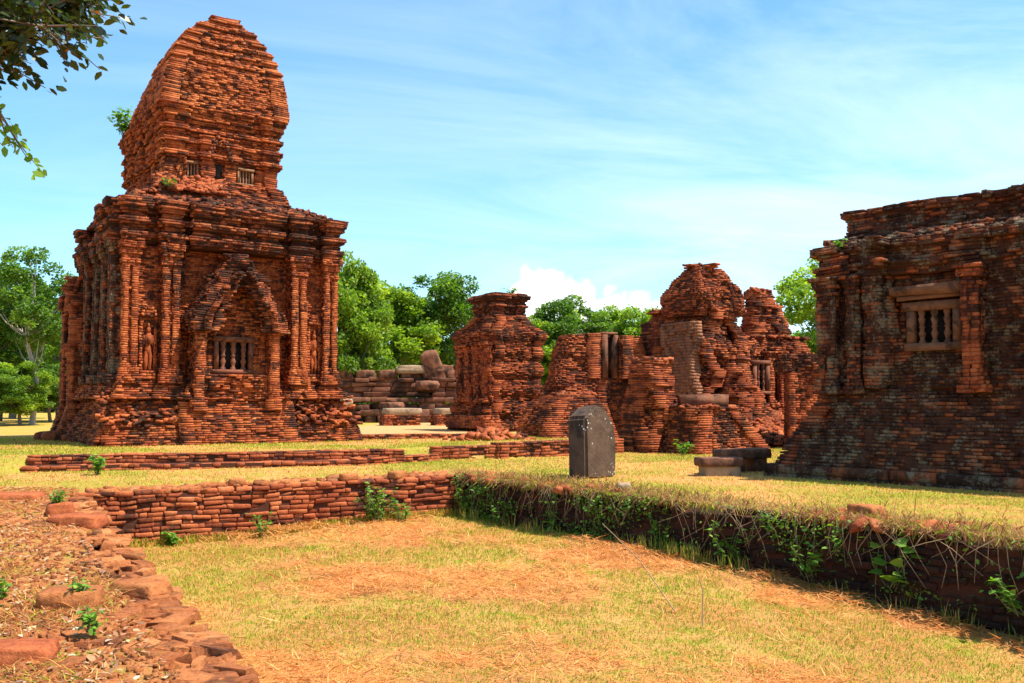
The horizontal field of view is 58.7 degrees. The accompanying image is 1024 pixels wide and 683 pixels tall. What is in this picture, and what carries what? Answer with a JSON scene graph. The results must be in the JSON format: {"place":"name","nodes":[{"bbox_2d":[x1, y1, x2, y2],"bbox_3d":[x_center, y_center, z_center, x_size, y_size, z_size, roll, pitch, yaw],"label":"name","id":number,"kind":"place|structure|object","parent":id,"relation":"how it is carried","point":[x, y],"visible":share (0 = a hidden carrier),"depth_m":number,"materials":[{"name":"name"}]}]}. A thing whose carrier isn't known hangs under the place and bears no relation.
{"place":"outdoors","nodes":[
{"label":"outdoors","id":0,"kind":"place"},
{"bbox_2d":[0,490,259,682],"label":"paving","id":1,"kind":"structure","parent":0,"point":[196,647],"depth_m":5.84,"materials":[{"name":"brick"}]},
{"bbox_2d":[0,491,45,500],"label":"loose stone","id":2,"kind":"object","parent":1,"relation":"on","point":[21,495],"visible":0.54,"depth_m":13.14,"materials":[{"name":"stone"}]},
{"bbox_2d":[0,638,59,666],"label":"loose stone","id":3,"kind":"object","parent":1,"relation":"on","point":[12,651],"visible":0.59,"depth_m":5.02,"materials":[{"name":"stone"}]},
{"bbox_2d":[45,501,74,516],"bbox_3d":[-5.703,2.143,11.487,0.334,0.240,0.272,2,-4,-27],"label":"loose stone","id":4,"kind":"object","parent":1,"relation":"on","point":[60,508],"visible":0.68,"depth_m":11.38,"materials":[{"name":"stone"}]},
{"bbox_2d":[49,490,69,502],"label":"weed","id":5,"kind":"object","parent":4,"relation":"on","point":[58,498],"visible":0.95,"depth_m":11.47,"materials":[{"name":"green plant"}]},
{"bbox_2d":[36,585,104,611],"bbox_3d":[-3.101,1.834,6.392,0.424,0.211,0.322,1,-4,-14],"label":"loose stone","id":6,"kind":"object","parent":1,"relation":"on","point":[48,596],"visible":0.54,"depth_m":6.27,"materials":[{"name":"stone"}]},
{"bbox_2d":[68,576,94,592],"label":"weed","id":7,"kind":"object","parent":1,"relation":"on","point":[78,586],"visible":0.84,"depth_m":6.33,"materials":[{"name":"green plant"}]},
{"bbox_2d":[110,577,171,598],"bbox_3d":[-2.850,1.911,6.993,0.448,0.152,0.266,-1,-4,20],"label":"loose stone","id":8,"kind":"object","parent":1,"relation":"on","point":[147,588],"visible":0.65,"depth_m":6.90,"materials":[{"name":"stone"}]},
{"bbox_2d":[0,410,1023,682],"bbox_3d":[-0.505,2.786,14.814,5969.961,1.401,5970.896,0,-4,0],"label":"ground","id":9,"kind":"structure","parent":0,"point":[10,428],"depth_m":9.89,"materials":[{"name":"plant"}]},
{"bbox_2d":[0,574,12,599],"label":"weed","id":10,"kind":"object","parent":9,"relation":"on","point":[4,590],"visible":1,"depth_m":6.39,"materials":[{"name":"green plant"}]},
{"bbox_2d":[0,376,16,420],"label":"broadleaf tree","id":11,"kind":"object","parent":9,"relation":"on","point":[1,417],"visible":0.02,"depth_m":48.84,"materials":[{"name":"green plant"}]},
{"bbox_2d":[0,362,30,414],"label":"broadleaf tree","id":12,"kind":"object","parent":9,"relation":"on","point":[13,386],"visible":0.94,"depth_m":39.50,"materials":[{"name":"green plant"}]},
{"bbox_2d":[0,277,48,367],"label":"broadleaf tree","id":13,"kind":"object","parent":9,"relation":"on","point":[8,356],"visible":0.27,"depth_m":43.78,"materials":[{"name":"green plant"}]},
{"bbox_2d":[0,360,58,425],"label":"broadleaf tree","id":14,"kind":"object","parent":9,"relation":"on","point":[23,407],"visible":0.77,"depth_m":40.82,"materials":[{"name":"green plant"}]},
{"bbox_2d":[0,263,62,418],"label":"broadleaf tree","id":15,"kind":"object","parent":9,"relation":"on","point":[12,416],"visible":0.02,"depth_m":55.69,"materials":[{"name":"green plant"}]},
{"bbox_2d":[13,306,60,415],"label":"broadleaf tree","id":16,"kind":"object","parent":9,"relation":"on","point":[54,348],"visible":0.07,"depth_m":49.00,"materials":[{"name":"green plant"}]},
{"bbox_2d":[0,245,77,424],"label":"broadleaf tree","id":17,"kind":"object","parent":9,"relation":"on","point":[28,314],"visible":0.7,"depth_m":41.88,"materials":[{"name":"green plant"}]},
{"bbox_2d":[26,363,65,422],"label":"broadleaf tree","id":18,"kind":"object","parent":9,"relation":"on","point":[54,396],"visible":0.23,"depth_m":46.55,"materials":[{"name":"green plant"}]},
{"bbox_2d":[0,0,146,179],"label":"overhanging tree","id":19,"kind":"object","parent":9,"relation":"on","point":[61,18],"visible":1,"depth_m":6.31,"materials":[{"name":"green plant"}]},
{"bbox_2d":[0,486,177,682],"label":"fallen leaves","id":20,"kind":"object","parent":9,"relation":"on","point":[90,657],"visible":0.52,"depth_m":5.86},
{"bbox_2d":[0,486,178,682],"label":"brick crumbs","id":21,"kind":"object","parent":9,"relation":"on","point":[134,667],"visible":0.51,"depth_m":6.36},
{"bbox_2d":[0,484,179,682],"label":"ledge straw","id":22,"kind":"object","parent":9,"relation":"on","point":[45,666],"visible":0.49,"depth_m":6.09,"materials":[{"name":"beige plant"}]},
{"bbox_2d":[75,604,104,634],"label":"weed","id":23,"kind":"object","parent":9,"relation":"on","point":[89,619],"visible":1,"depth_m":5.49,"materials":[{"name":"green plant"}]},
{"bbox_2d":[87,454,108,474],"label":"weed","id":24,"kind":"object","parent":9,"relation":"on","point":[98,463],"visible":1,"depth_m":17.58,"materials":[{"name":"green plant"}]},
{"bbox_2d":[93,533,240,679],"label":"retaining wall","id":25,"kind":"structure","parent":9,"relation":"on","point":[211,669],"depth_m":5.07,"materials":[{"name":"brick"}]},
{"bbox_2d":[46,513,109,530],"bbox_3d":[-5.094,2.131,10.682,0.634,0.217,0.389,0,-4,0],"label":"loose stone","id":26,"kind":"object","parent":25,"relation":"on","point":[95,521],"visible":0.66,"depth_m":10.54,"materials":[{"name":"stone"}]},
{"bbox_2d":[160,528,182,545],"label":"weed","id":27,"kind":"object","parent":9,"relation":"on","point":[172,539],"visible":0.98,"depth_m":14.24,"materials":[{"name":"green plant"}]},
{"bbox_2d":[20,459,350,472],"bbox_3d":[-6.771,2.844,19.357,6.608,0.565,0.548,1,-4,-16],"label":"brick step","id":28,"kind":"object","parent":9,"relation":"on","point":[173,466],"visible":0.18,"depth_m":19.17,"materials":[{"name":"brick"}]},
{"bbox_2d":[34,14,362,446],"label":"brick tower","id":29,"kind":"structure","parent":9,"relation":"on","point":[197,302],"depth_m":24.61,"materials":[{"name":"red brick"}]},
{"bbox_2d":[107,105,133,134],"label":"bush","id":30,"kind":"object","parent":29,"relation":"on","point":[125,120],"visible":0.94,"depth_m":27.45,"materials":[{"name":"green plant"}]},
{"bbox_2d":[160,175,176,187],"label":"weed","id":31,"kind":"object","parent":29,"relation":"on","point":[168,182],"visible":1,"depth_m":23.99,"materials":[{"name":"green plant"}]},
{"bbox_2d":[181,160,199,176],"bbox_3d":[-8.811,-4.686,24.871,0.501,0.485,0.192,3,-4,-35],"label":"window","id":32,"kind":"structure","parent":29,"relation":"in","point":[192,166],"depth_m":24.90,"materials":[{"name":"stone"}]},
{"bbox_2d":[212,336,254,373],"bbox_3d":[-7.483,0.375,24.386,1.137,0.991,0.295,3,-4,-35],"label":"window","id":33,"kind":"structure","parent":29,"relation":"in","point":[231,355],"depth_m":24.36,"materials":[{"name":"red stone"}]},
{"bbox_2d":[204,281,266,374],"bbox_3d":[-7.568,-0.144,24.608,1.807,3.242,0.593,3,-4,-35],"label":"false door panel","id":34,"kind":"structure","parent":29,"relation":"in","point":[242,320],"depth_m":24.61,"materials":[{"name":"brick"}]},
{"bbox_2d":[236,167,253,185],"bbox_3d":[-7.554,-4.628,25.746,0.494,0.491,0.195,3,-4,-35],"label":"window","id":35,"kind":"structure","parent":29,"relation":"in","point":[243,176],"depth_m":25.74,"materials":[{"name":"stone"}]},
{"bbox_2d":[26,448,404,464],"bbox_3d":[-6.235,2.775,19.857,7.808,0.769,0.456,1,-4,-17],"label":"brick step","id":36,"kind":"object","parent":9,"relation":"on","point":[61,459],"visible":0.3,"depth_m":19.70,"materials":[{"name":"brick"}]},
{"bbox_2d":[245,511,271,536],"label":"weed","id":37,"kind":"object","parent":9,"relation":"on","point":[259,527],"visible":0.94,"depth_m":14.97,"materials":[{"name":"green plant"}]},
{"bbox_2d":[64,475,470,544],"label":"retaining wall","id":38,"kind":"structure","parent":9,"relation":"on","point":[143,514],"depth_m":15.23,"materials":[{"name":"brick"}]},
{"bbox_2d":[85,470,454,497],"bbox_3d":[-3.949,2.461,15.876,6.386,0.219,0.910,2,-4,-30],"label":"coping","id":39,"kind":"object","parent":38,"relation":"on","point":[171,488],"visible":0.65,"depth_m":15.34,"materials":[{"name":"brick"}]},
{"bbox_2d":[228,478,245,484],"bbox_3d":[-4.600,2.349,15.229,0.267,0.118,0.166,0,-4,0],"label":"loose brick","id":40,"kind":"object","parent":39,"relation":"on","point":[240,481],"visible":0.98,"depth_m":15.15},
{"bbox_2d":[339,473,358,480],"bbox_3d":[-2.898,2.408,16.177,0.329,0.138,0.206,2,-4,-31],"label":"loose brick","id":41,"kind":"object","parent":39,"relation":"on","point":[348,476],"visible":1,"depth_m":16.09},
{"bbox_2d":[387,470,406,478],"bbox_3d":[-2.101,2.439,16.680,0.220,0.150,0.354,-3,-5,35],"label":"loose brick","id":42,"kind":"object","parent":39,"relation":"on","point":[397,474],"visible":1,"depth_m":16.57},
{"bbox_2d":[6,343,550,411],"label":"distant wood","id":43,"kind":"object","parent":9,"relation":"on","point":[52,410],"depth_m":94.70,"materials":[{"name":"green plant"}]},
{"bbox_2d":[130,507,459,547],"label":"fringe grass","id":44,"kind":"structure","parent":9,"relation":"on","point":[217,537],"depth_m":15.21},
{"bbox_2d":[336,250,395,376],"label":"broadleaf tree","id":45,"kind":"object","parent":9,"relation":"on","point":[364,278],"visible":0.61,"depth_m":48.54,"materials":[{"name":"green plant"}]},
{"bbox_2d":[337,270,398,376],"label":"broadleaf tree","id":46,"kind":"object","parent":9,"relation":"on","point":[351,323],"visible":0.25,"depth_m":48.77,"materials":[{"name":"green plant"}]},
{"bbox_2d":[354,481,397,521],"bbox_3d":[-2.394,2.816,16.012,0.592,0.714,0.732,-3,-5,41],"label":"weed","id":47,"kind":"object","parent":9,"relation":"on","point":[375,507],"visible":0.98,"depth_m":15.93,"materials":[{"name":"green plant"}]},
{"bbox_2d":[348,454,439,465],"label":"brick kerb","id":48,"kind":"structure","parent":9,"relation":"on","point":[357,461],"depth_m":20.66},
{"bbox_2d":[336,365,456,422],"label":"stone ruin","id":49,"kind":"object","parent":9,"relation":"on","point":[387,389],"visible":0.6,"depth_m":47.47,"materials":[{"name":"stone"}]},
{"bbox_2d":[420,350,447,387],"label":"standing stone","id":50,"kind":"object","parent":49,"relation":"on","point":[431,361],"visible":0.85,"depth_m":47.62,"materials":[{"name":"stone"}]},
{"bbox_2d":[379,408,421,425],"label":"brick plinth","id":51,"kind":"structure","parent":9,"relation":"on","point":[398,416],"depth_m":41.15,"materials":[{"name":"brick"}]},
{"bbox_2d":[389,497,412,520],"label":"weed","id":52,"kind":"object","parent":9,"relation":"on","point":[397,512],"visible":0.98,"depth_m":16.12,"materials":[{"name":"green plant"}]},
{"bbox_2d":[366,280,446,397],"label":"broadleaf tree","id":53,"kind":"object","parent":9,"relation":"on","point":[406,305],"visible":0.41,"depth_m":53.30,"materials":[{"name":"green plant"}]},
{"bbox_2d":[360,433,463,439],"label":"brick kerb","id":54,"kind":"structure","parent":9,"relation":"on","point":[404,436],"depth_m":26.96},
{"bbox_2d":[387,270,480,403],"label":"broadleaf tree","id":55,"kind":"object","parent":9,"relation":"on","point":[449,306],"visible":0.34,"depth_m":55.07,"materials":[{"name":"green plant"}]},
{"bbox_2d":[430,408,450,425],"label":"brick plinth","id":56,"kind":"structure","parent":9,"relation":"on","point":[438,418],"depth_m":41.01,"materials":[{"name":"brick"}]},
{"bbox_2d":[428,444,497,459],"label":"brick kerb","id":57,"kind":"structure","parent":9,"relation":"on","point":[460,451],"depth_m":22.27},
{"bbox_2d":[452,477,476,516],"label":"weed","id":58,"kind":"object","parent":9,"relation":"on","point":[464,506],"visible":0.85,"depth_m":16.74,"materials":[{"name":"green plant"}]},
{"bbox_2d":[442,425,535,440],"bbox_3d":[-0.651,2.720,26.430,2.711,0.574,2.309,0,-4,0],"label":"brick rubble","id":59,"kind":"object","parent":9,"relation":"on","point":[488,433],"visible":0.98,"depth_m":25.92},
{"bbox_2d":[445,292,547,431],"bbox_3d":[-0.513,0.822,34.844,3.137,5.244,3.032,3,-4,-35],"label":"brick shrine","id":60,"kind":"object","parent":9,"relation":"on","point":[499,339],"visible":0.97,"depth_m":33.93,"materials":[{"name":"brick"}]},
{"bbox_2d":[502,286,518,293],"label":"weed","id":61,"kind":"object","parent":60,"relation":"on","point":[513,290],"visible":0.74,"depth_m":35.07,"materials":[{"name":"green plant"}]},
{"bbox_2d":[491,500,511,524],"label":"weed","id":62,"kind":"object","parent":9,"relation":"on","point":[498,516],"visible":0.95,"depth_m":15.77,"materials":[{"name":"green plant"}]},
{"bbox_2d":[0,435,1023,554],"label":"court grass","id":63,"kind":"structure","parent":9,"relation":"on","point":[47,450],"depth_m":18.37,"materials":[{"name":"plant"}]},
{"bbox_2d":[526,315,562,385],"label":"broadleaf tree","id":64,"kind":"object","parent":9,"relation":"on","point":[547,347],"visible":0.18,"depth_m":70.61,"materials":[{"name":"green plant"}]},
{"bbox_2d":[540,492,558,532],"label":"weed","id":65,"kind":"object","parent":9,"relation":"on","point":[551,517],"visible":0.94,"depth_m":14.84,"materials":[{"name":"green plant"}]},
{"bbox_2d":[490,438,623,458],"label":"terrace wall","id":66,"kind":"structure","parent":9,"relation":"on","point":[539,448],"depth_m":23.21,"materials":[{"name":"brick"}]},
{"bbox_2d":[516,391,617,437],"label":"brick ramp","id":67,"kind":"structure","parent":9,"relation":"on","point":[546,415],"depth_m":28.48,"materials":[{"name":"brick"}]},
{"bbox_2d":[531,293,622,378],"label":"broadleaf tree","id":68,"kind":"object","parent":9,"relation":"on","point":[565,307],"visible":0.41,"depth_m":72.22,"materials":[{"name":"green plant"}]},
{"bbox_2d":[146,509,1023,682],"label":"dry straw","id":69,"kind":"object","parent":9,"relation":"on","point":[311,672],"visible":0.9,"depth_m":10.14,"materials":[{"name":"yellow plant"}]},
{"bbox_2d":[568,405,615,478],"bbox_3d":[1.508,1.900,17.186,0.479,1.391,0.967,-5,-7,42],"label":"stele","id":70,"kind":"object","parent":9,"relation":"on","point":[592,447],"visible":0.99,"depth_m":16.91,"materials":[{"name":"stone"}]},
{"bbox_2d":[539,332,645,434],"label":"broken wall","id":71,"kind":"structure","parent":9,"relation":"on","point":[598,363],"depth_m":30.29,"materials":[{"name":"brick"}]},
{"bbox_2d":[568,304,640,333],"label":"broadleaf tree","id":72,"kind":"object","parent":9,"relation":"on","point":[615,320],"visible":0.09,"depth_m":77.11,"materials":[{"name":"green plant"}]},
{"bbox_2d":[612,303,661,335],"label":"broadleaf tree","id":73,"kind":"object","parent":9,"relation":"on","point":[636,314],"visible":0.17,"depth_m":74.89,"materials":[{"name":"green plant"}]},
{"bbox_2d":[602,523,676,612],"bbox_3d":[1.422,2.516,10.267,0.055,0.710,1.713,1,-4,-20],"label":"dry stalk","id":74,"kind":"object","parent":9,"relation":"on","point":[646,570],"visible":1,"depth_m":10.08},
{"bbox_2d":[618,356,677,452],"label":"ruined gate block","id":75,"kind":"structure","parent":9,"relation":"on","point":[650,396],"depth_m":25.33,"materials":[{"name":"brick"}]},
{"bbox_2d":[647,512,672,549],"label":"weed","id":76,"kind":"object","parent":9,"relation":"on","point":[653,526],"visible":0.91,"depth_m":13.04,"materials":[{"name":"green plant"}]},
{"bbox_2d":[674,439,693,454],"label":"weed","id":77,"kind":"object","parent":9,"relation":"on","point":[684,450],"visible":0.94,"depth_m":24.01,"materials":[{"name":"green plant"}]},
{"bbox_2d":[696,568,703,626],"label":"dry stalk","id":78,"kind":"object","parent":9,"relation":"on","point":[702,598],"visible":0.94,"depth_m":8.91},
{"bbox_2d":[640,262,772,425],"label":"eroded tower","id":79,"kind":"structure","parent":9,"relation":"on","point":[692,328],"depth_m":29.76,"materials":[{"name":"brick"}]},
{"bbox_2d":[662,403,770,454],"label":"brick platform","id":80,"kind":"structure","parent":9,"relation":"on","point":[706,429],"depth_m":24.88,"materials":[{"name":"brick"}]},
{"bbox_2d":[677,394,728,406],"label":"stone slab","id":81,"kind":"structure","parent":80,"relation":"on","point":[721,400],"depth_m":25.05,"materials":[{"name":"stone"}]},
{"bbox_2d":[694,457,743,475],"bbox_3d":[3.958,2.411,17.481,0.896,0.383,0.517,1,-4,-8],"label":"stone bench","id":82,"kind":"object","parent":9,"relation":"on","point":[719,466],"visible":0.92,"depth_m":17.28,"materials":[{"name":"stone"}]},
{"bbox_2d":[450,466,1023,554],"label":"lip grass","id":83,"kind":"structure","parent":9,"relation":"on","point":[673,496],"depth_m":12.13,"materials":[{"name":"plant"}]},
{"bbox_2d":[451,503,1023,641],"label":"fringe grass","id":84,"kind":"structure","parent":9,"relation":"on","point":[688,553],"depth_m":12.33,"materials":[{"name":"plant"}]},
{"bbox_2d":[458,479,1023,637],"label":"retaining wall","id":85,"kind":"structure","parent":9,"relation":"on","point":[967,593],"depth_m":10.88,"materials":[{"name":"brick"}]},
{"bbox_2d":[468,478,491,504],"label":"vine","id":86,"kind":"object","parent":85,"relation":"attached to","point":[476,488],"visible":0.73,"depth_m":16.46,"materials":[{"name":"green plant"}]},
{"bbox_2d":[584,492,618,520],"bbox_3d":[1.370,2.530,13.965,0.540,0.425,0.501,0,-4,0],"label":"vine","id":87,"kind":"object","parent":85,"relation":"attached to","point":[601,502],"visible":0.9,"depth_m":13.95,"materials":[{"name":"green plant"}]},
{"bbox_2d":[455,472,973,539],"bbox_3d":[3.869,2.172,11.359,0.863,0.237,15.628,3,-5,-38],"label":"coping","id":88,"kind":"object","parent":85,"relation":"on","point":[856,526],"visible":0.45,"depth_m":10.80,"materials":[{"name":"brick"}]},
{"bbox_2d":[617,482,630,490],"bbox_3d":[1.752,2.283,14.233,0.223,0.154,0.361,0,-4,0],"label":"loose brick","id":89,"kind":"object","parent":88,"relation":"on","point":[622,484],"visible":0.48,"depth_m":14.07,"materials":[{"name":"stone"}]},
{"bbox_2d":[456,477,1023,598],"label":"dry roots","id":90,"kind":"object","parent":88,"relation":"hanging from","point":[753,520],"visible":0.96,"depth_m":11.53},
{"bbox_2d":[847,503,884,517],"bbox_3d":[4.353,2.088,11.190,0.252,0.170,0.393,2,-4,-25],"label":"loose brick","id":91,"kind":"object","parent":88,"relation":"on","point":[861,507],"visible":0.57,"depth_m":11.08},
{"bbox_2d":[705,520,746,562],"bbox_3d":[2.846,2.648,12.047,0.583,0.567,0.420,-1,-4,18],"label":"weed","id":92,"kind":"object","parent":85,"relation":"attached to","point":[721,543],"visible":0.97,"depth_m":12.04,"materials":[{"name":"green plant"}]},
{"bbox_2d":[452,473,1023,610],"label":"creeper","id":93,"kind":"object","parent":85,"relation":"attached to","point":[779,549],"visible":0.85,"depth_m":13.31,"materials":[{"name":"green plant"}]},
{"bbox_2d":[744,511,785,543],"bbox_3d":[3.278,2.390,11.645,0.426,0.446,0.612,3,-5,-40],"label":"vine","id":94,"kind":"object","parent":85,"relation":"attached to","point":[758,519],"visible":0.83,"depth_m":11.59,"materials":[{"name":"green plant"}]},
{"bbox_2d":[822,520,848,567],"bbox_3d":[3.948,2.413,10.750,0.462,0.601,0.480,-2,-4,32],"label":"vine","id":95,"kind":"object","parent":85,"relation":"attached to","point":[837,543],"visible":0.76,"depth_m":10.73,"materials":[{"name":"green plant"}]},
{"bbox_2d":[858,534,923,589],"bbox_3d":[4.261,2.465,10.285,0.430,0.608,0.672,1,-4,-20],"label":"heart leaf plant","id":96,"kind":"object","parent":85,"relation":"attached to","point":[902,542],"visible":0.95,"depth_m":10.14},
{"bbox_2d":[986,574,1023,615],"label":"weed","id":97,"kind":"object","parent":85,"relation":"attached to","point":[1005,592],"visible":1,"depth_m":9.13,"materials":[{"name":"green plant"}]},
{"bbox_2d":[712,448,771,471],"bbox_3d":[4.695,2.441,18.596,1.242,0.510,0.520,2,-4,-28],"label":"stone bench","id":98,"kind":"object","parent":9,"relation":"on","point":[754,459],"visible":0.66,"depth_m":18.48,"materials":[{"name":"stone"}]},
{"bbox_2d":[750,404,784,446],"bbox_3d":[8.230,3.063,29.578,4.114,2.047,4.024,1,-4,-10],"label":"brick rubble","id":99,"kind":"object","parent":9,"relation":"on","point":[769,429],"visible":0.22,"depth_m":28.64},
{"bbox_2d":[740,286,814,413],"bbox_3d":[8.805,0.783,31.491,3.801,5.458,2.909,1,-4,-20],"label":"windowed ruin tower","id":100,"kind":"structure","parent":9,"relation":"on","point":[765,327],"depth_m":31.28,"materials":[{"name":"brick"}]},
{"bbox_2d":[750,360,771,393],"bbox_3d":[8.361,1.209,30.671,0.716,1.148,0.284,1,-4,-20],"label":"window","id":101,"kind":"structure","parent":100,"relation":"in","point":[763,382],"depth_m":30.63,"materials":[{"name":"red stone"}]},
{"bbox_2d":[773,257,819,353],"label":"broadleaf tree","id":102,"kind":"object","parent":9,"relation":"on","point":[805,310],"visible":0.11,"depth_m":51.05,"materials":[{"name":"green plant"}]},
{"bbox_2d":[774,354,820,443],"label":"side wall","id":103,"kind":"structure","parent":9,"relation":"on","point":[800,372],"depth_m":27.17,"materials":[{"name":"brick"}]},
{"bbox_2d":[788,543,823,577],"bbox_3d":[3.568,2.662,11.107,0.391,0.422,0.676,-1,-4,8],"label":"weed","id":104,"kind":"object","parent":9,"relation":"on","point":[814,562],"visible":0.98,"depth_m":10.97,"materials":[{"name":"green plant"}]},
{"bbox_2d":[802,296,816,333],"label":"broadleaf tree","id":105,"kind":"object","parent":9,"relation":"on","point":[810,323],"visible":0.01,"depth_m":61.28,"materials":[{"name":"green plant"}]},
{"bbox_2d":[763,183,1023,493],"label":"brick hall","id":106,"kind":"structure","parent":9,"relation":"on","point":[919,316],"depth_m":16.04,"materials":[{"name":"brown brick"}]},
{"bbox_2d":[834,238,847,248],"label":"weed","id":107,"kind":"object","parent":106,"relation":"on","point":[837,243],"visible":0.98,"depth_m":17.10,"materials":[{"name":"green plant"}]},
{"bbox_2d":[902,299,963,350],"bbox_3d":[7.469,-0.275,16.028,0.342,0.876,1.043,3,-5,-43],"label":"window","id":108,"kind":"structure","parent":106,"relation":"in","point":[931,325],"depth_m":16.01,"materials":[{"name":"brown stone"}]},
{"bbox_2d":[0,0,1023,341],"label":"sky","id":109,"kind":"structure","parent":0,"point":[595,150],"materials":[{"name":"blue"}]}
]}

